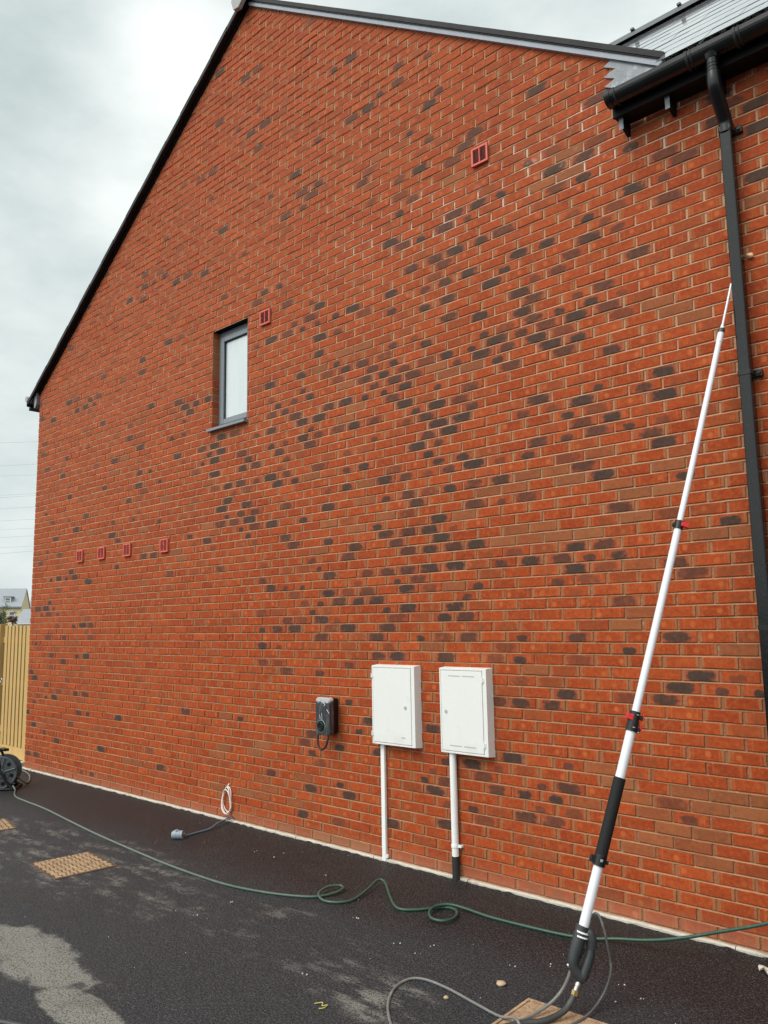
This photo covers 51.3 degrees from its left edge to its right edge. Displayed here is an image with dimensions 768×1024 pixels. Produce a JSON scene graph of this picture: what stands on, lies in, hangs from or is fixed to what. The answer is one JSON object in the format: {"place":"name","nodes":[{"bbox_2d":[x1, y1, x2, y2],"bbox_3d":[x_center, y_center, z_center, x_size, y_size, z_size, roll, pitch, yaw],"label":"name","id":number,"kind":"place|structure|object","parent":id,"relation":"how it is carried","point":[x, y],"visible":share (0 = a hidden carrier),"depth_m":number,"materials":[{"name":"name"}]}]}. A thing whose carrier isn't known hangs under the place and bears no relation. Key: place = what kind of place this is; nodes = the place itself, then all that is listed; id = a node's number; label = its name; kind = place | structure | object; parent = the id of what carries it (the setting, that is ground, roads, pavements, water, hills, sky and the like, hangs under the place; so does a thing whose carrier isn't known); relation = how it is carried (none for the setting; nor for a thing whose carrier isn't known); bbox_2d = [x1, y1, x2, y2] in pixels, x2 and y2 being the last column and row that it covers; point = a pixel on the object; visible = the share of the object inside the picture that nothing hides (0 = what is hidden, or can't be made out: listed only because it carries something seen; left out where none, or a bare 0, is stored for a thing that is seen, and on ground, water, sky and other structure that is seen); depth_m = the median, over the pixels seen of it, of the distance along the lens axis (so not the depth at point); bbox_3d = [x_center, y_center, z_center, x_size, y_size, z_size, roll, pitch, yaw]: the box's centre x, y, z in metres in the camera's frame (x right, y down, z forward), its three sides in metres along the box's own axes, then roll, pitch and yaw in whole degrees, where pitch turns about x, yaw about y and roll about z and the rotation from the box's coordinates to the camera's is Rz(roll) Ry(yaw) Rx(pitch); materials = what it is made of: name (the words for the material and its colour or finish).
{"place":"outdoors","nodes":[
{"label":"outdoors","id":0,"kind":"place"},
{"bbox_2d":[0,0,688,600],"label":"sky","id":1,"kind":"structure","parent":0,"point":[92,92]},
{"bbox_2d":[0,760,767,1023],"bbox_3d":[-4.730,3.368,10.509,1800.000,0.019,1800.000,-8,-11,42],"label":"ground","id":2,"kind":"structure","parent":0,"point":[246,958],"depth_m":4.61,"materials":[{"name":"black asphalt"}]},
{"bbox_2d":[0,603,10,624],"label":"tree","id":3,"kind":"object","parent":2,"relation":"on","point":[3,620],"visible":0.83,"depth_m":45.55,"materials":[{"name":"green plant"}]},
{"bbox_2d":[0,818,17,830],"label":"manhole cover","id":4,"kind":"object","parent":2,"relation":"on","point":[6,824],"visible":1,"depth_m":7.47,"materials":[{"name":"beige metal"}]},
{"bbox_2d":[0,747,22,790],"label":"hose reel","id":5,"kind":"object","parent":2,"relation":"on","point":[10,767],"visible":1,"depth_m":9.17,"materials":[{"name":"grey plastic"}]},
{"bbox_2d":[7,611,17,625],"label":"copper shrub","id":6,"kind":"object","parent":2,"relation":"on","point":[14,620],"visible":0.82,"depth_m":45.40,"materials":[{"name":"red plant"}]},
{"bbox_2d":[0,1018,27,1023],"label":"black hose","id":7,"kind":"object","parent":2,"relation":"on","point":[4,1021],"visible":1,"depth_m":3.69,"materials":[{"name":"rubber"}]},
{"bbox_2d":[0,624,29,761],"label":"board fence","id":8,"kind":"object","parent":2,"relation":"on","point":[14,650],"visible":0.84,"depth_m":11.19,"materials":[{"name":"wood"}]},
{"bbox_2d":[0,588,30,625],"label":"cream house","id":9,"kind":"structure","parent":2,"relation":"on","point":[16,599],"depth_m":111.04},
{"bbox_2d":[9,611,14,617],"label":"window","id":10,"kind":"structure","parent":9,"relation":"in","point":[11,613],"depth_m":109.51,"materials":[{"name":"white plastic"}]},
{"bbox_2d":[16,609,30,625],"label":"slate roofed garage","id":11,"kind":"structure","parent":2,"relation":"on","point":[24,617],"depth_m":90.53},
{"bbox_2d":[16,769,30,783],"bbox_3d":[-4.544,3.236,10.025,0.202,0.132,1.589,3,-9,-27],"label":"feed hose","id":12,"kind":"object","parent":2,"relation":"on","point":[20,779],"visible":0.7,"depth_m":9.53,"materials":[{"name":"grey rubber"}]},
{"bbox_2d":[28,851,117,879],"bbox_3d":[-2.412,2.739,6.203,0.480,0.018,0.560,6,-11,-42],"label":"manhole cover","id":13,"kind":"object","parent":2,"relation":"on","point":[62,867],"visible":1,"depth_m":6.18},
{"bbox_2d":[171,816,232,838],"bbox_3d":[-1.623,2.825,7.197,0.112,0.079,0.726,-6,-9,30],"label":"cable connector","id":14,"kind":"object","parent":2,"relation":"on","point":[177,834],"visible":1,"depth_m":6.94,"materials":[{"name":"grey plastic"}]},
{"bbox_2d":[314,1002,327,1008],"bbox_3d":[-0.299,2.371,3.849,0.053,0.008,0.068,3,-9,-26],"label":"string","id":15,"kind":"object","parent":2,"relation":"on","point":[326,1005],"visible":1,"depth_m":3.84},
{"bbox_2d":[3,836,675,1023],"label":"grit","id":16,"kind":"object","parent":2,"relation":"on","point":[358,918],"visible":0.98,"depth_m":4.55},
{"bbox_2d":[12,785,767,941],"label":"garden hose","id":17,"kind":"object","parent":2,"relation":"on","point":[455,916],"visible":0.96,"depth_m":5.11,"materials":[{"name":"green rubber"}]},
{"bbox_2d":[22,766,767,957],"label":"kerb","id":18,"kind":"structure","parent":2,"relation":"on","point":[649,926],"depth_m":5.63,"materials":[{"name":"concrete"}]},
{"bbox_2d":[24,0,767,952],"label":"brick house","id":19,"kind":"structure","parent":2,"relation":"on","point":[438,412],"depth_m":6.30,"materials":[{"name":"red brick"}]},
{"bbox_2d":[25,396,33,403],"bbox_3d":[-1.966,-1.179,14.546,0.215,0.125,8.978,-8,-11,42],"label":"gutter","id":20,"kind":"object","parent":19,"relation":"on","point":[31,401],"visible":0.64,"depth_m":11.26,"materials":[{"name":"black plastic"}]},
{"bbox_2d":[76,550,83,562],"bbox_3d":[-3.784,0.551,9.957,0.152,0.146,0.020,-8,-11,42],"label":"air vent","id":21,"kind":"object","parent":19,"relation":"attached to","point":[79,555],"visible":1,"depth_m":9.95,"materials":[{"name":"plastic"}]},
{"bbox_2d":[97,547,104,559],"bbox_3d":[-3.390,0.494,9.597,0.152,0.146,0.020,-8,-11,42],"label":"air vent","id":22,"kind":"object","parent":19,"relation":"attached to","point":[101,553],"visible":1,"depth_m":9.59,"materials":[{"name":"plastic"}]},
{"bbox_2d":[123,543,130,556],"bbox_3d":[-2.954,0.436,9.199,0.152,0.146,0.020,-8,-11,42],"label":"air vent","id":23,"kind":"object","parent":19,"relation":"attached to","point":[127,549],"visible":1,"depth_m":9.19,"materials":[{"name":"plastic"}]},
{"bbox_2d":[159,538,168,552],"bbox_3d":[-2.383,0.364,8.677,0.152,0.146,0.020,-8,-11,42],"label":"air vent","id":24,"kind":"object","parent":19,"relation":"attached to","point":[164,545],"visible":1,"depth_m":8.67,"materials":[{"name":"plastic"}]},
{"bbox_2d":[221,784,231,814],"bbox_3d":[-1.471,2.704,7.546,0.152,0.293,0.065,-8,-11,42],"label":"cable coil","id":25,"kind":"object","parent":19,"relation":"hanging from","point":[222,802],"visible":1,"depth_m":7.53,"materials":[{"name":"white plastic"}]},
{"bbox_2d":[206,317,247,432],"bbox_3d":[-1.545,-1.396,8.210,0.630,1.103,0.208,-8,-11,42],"label":"window","id":26,"kind":"structure","parent":19,"relation":"in","point":[233,358],"depth_m":8.27,"materials":[{"name":"grey plastic"}]},
{"bbox_2d":[259,308,270,326],"bbox_3d":[-1.161,-1.902,7.819,0.152,0.146,0.020,-8,-11,42],"label":"air vent","id":27,"kind":"object","parent":19,"relation":"attached to","point":[265,317],"visible":1,"depth_m":7.81,"materials":[{"name":"plastic"}]},
{"bbox_2d":[316,697,337,750],"bbox_3d":[-0.475,1.758,6.655,0.193,0.429,0.135,-8,-11,42],"label":"wall charger","id":28,"kind":"object","parent":19,"relation":"attached to","point":[327,716],"depth_m":6.61,"materials":[{"name":"black plastic"}]},
{"bbox_2d":[380,744,388,860],"bbox_3d":[0.006,2.251,6.219,0.054,0.879,0.026,-8,-11,42],"label":"conduit pipe","id":29,"kind":"object","parent":19,"relation":"attached to","point":[385,855],"visible":0.86,"depth_m":6.21,"materials":[{"name":"white plastic"}]},
{"bbox_2d":[371,664,422,747],"bbox_3d":[0.091,1.498,6.204,0.456,0.614,0.085,-8,-11,42],"label":"meter box","id":30,"kind":"object","parent":19,"relation":"attached to","point":[396,707],"visible":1,"depth_m":6.15,"materials":[{"name":"white plastic"}]},
{"bbox_2d":[373,668,411,745],"bbox_3d":[0.060,1.496,6.187,0.391,0.567,0.010,-8,-11,42],"label":"door","id":31,"kind":"structure","parent":30,"relation":"in","point":[391,686],"depth_m":6.18,"materials":[{"name":"white plastic"}]},
{"bbox_2d":[449,753,463,880],"bbox_3d":[0.516,2.188,5.735,0.084,0.903,0.058,-8,-11,42],"label":"conduit pipe","id":32,"kind":"object","parent":19,"relation":"attached to","point":[455,845],"visible":0.88,"depth_m":5.72,"materials":[{"name":"white plastic"}]},
{"bbox_2d":[439,666,494,757],"bbox_3d":[0.588,1.429,5.750,0.433,0.614,0.085,-8,-11,42],"label":"meter box","id":33,"kind":"object","parent":19,"relation":"attached to","point":[467,711],"visible":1,"depth_m":5.70,"materials":[{"name":"white plastic"}]},
{"bbox_2d":[441,670,483,753],"bbox_3d":[0.557,1.427,5.733,0.368,0.567,0.010,-8,-11,42],"label":"door","id":34,"kind":"structure","parent":33,"relation":"in","point":[461,691],"depth_m":5.73,"materials":[{"name":"white plastic"}]},
{"bbox_2d":[471,142,488,167],"bbox_3d":[0.737,-2.746,6.158,0.152,0.146,0.020,-8,-11,42],"label":"air vent","id":35,"kind":"object","parent":19,"relation":"attached to","point":[480,155],"visible":1,"depth_m":6.15,"materials":[{"name":"plastic"}]},
{"bbox_2d":[603,11,767,109],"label":"gutter","id":36,"kind":"object","parent":19,"relation":"attached to","point":[732,39],"visible":1,"depth_m":4.81,"materials":[{"name":"black plastic"}]},
{"bbox_2d":[704,50,767,735],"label":"downpipe","id":37,"kind":"object","parent":19,"relation":"attached to","point":[728,131],"visible":1,"depth_m":4.59,"materials":[{"name":"black plastic"}]},
{"bbox_2d":[746,253,753,258],"bbox_3d":[2.152,-1.505,4.703,0.040,0.036,0.046,-8,-11,42],"label":"foam lump","id":38,"kind":"object","parent":19,"relation":"attached to","point":[749,255],"visible":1,"depth_m":4.69,"materials":[{"name":"beige plastic"}]},
{"bbox_2d":[386,977,520,1023],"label":"looped hose","id":39,"kind":"object","parent":2,"relation":"on","point":[516,1019],"visible":1,"depth_m":3.88,"materials":[{"name":"grey rubber"}]},
{"bbox_2d":[496,980,505,986],"bbox_3d":[0.593,2.380,4.040,0.051,0.023,0.050,-3,-8,12],"label":"stone","id":40,"kind":"object","parent":2,"relation":"on","point":[500,983],"visible":1,"depth_m":4.03,"materials":[{"name":"beige stone"}]},
{"bbox_2d":[504,994,576,1023],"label":"pressure hose","id":41,"kind":"object","parent":2,"relation":"on","point":[563,1010],"visible":1,"depth_m":3.64,"materials":[{"name":"rubber"}]},
{"bbox_2d":[492,998,606,1023],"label":"manhole cover","id":42,"kind":"object","parent":2,"relation":"on","point":[527,1006],"visible":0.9,"depth_m":3.73,"materials":[{"name":"brown metal"}]},
{"bbox_2d":[570,912,611,1023],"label":"return hose","id":43,"kind":"object","parent":42,"relation":"on","point":[607,984],"visible":1,"depth_m":3.76,"materials":[{"name":"grey rubber"}]},
{"bbox_2d":[566,283,731,996],"bbox_3d":[1.456,0.455,4.191,1.325,3.670,0.079,2,-8,-20],"label":"spray lance","id":44,"kind":"object","parent":2,"relation":"on","point":[584,932],"visible":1,"depth_m":3.98,"materials":[{"name":"white plastic"}]},
{"bbox_2d":[511,970,570,1021],"bbox_3d":[0.567,2.223,3.632,0.678,0.211,0.078,3,-9,-24],"label":"thin hose","id":45,"kind":"object","parent":44,"relation":"attached to","point":[548,1004],"visible":0.94,"depth_m":3.74,"materials":[{"name":"grey rubber"}]},
{"bbox_2d":[758,964,767,973],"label":"mortar flake","id":46,"kind":"object","parent":2,"relation":"on","point":[760,967],"visible":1,"depth_m":4.14,"materials":[{"name":"white concrete"}]}
]}

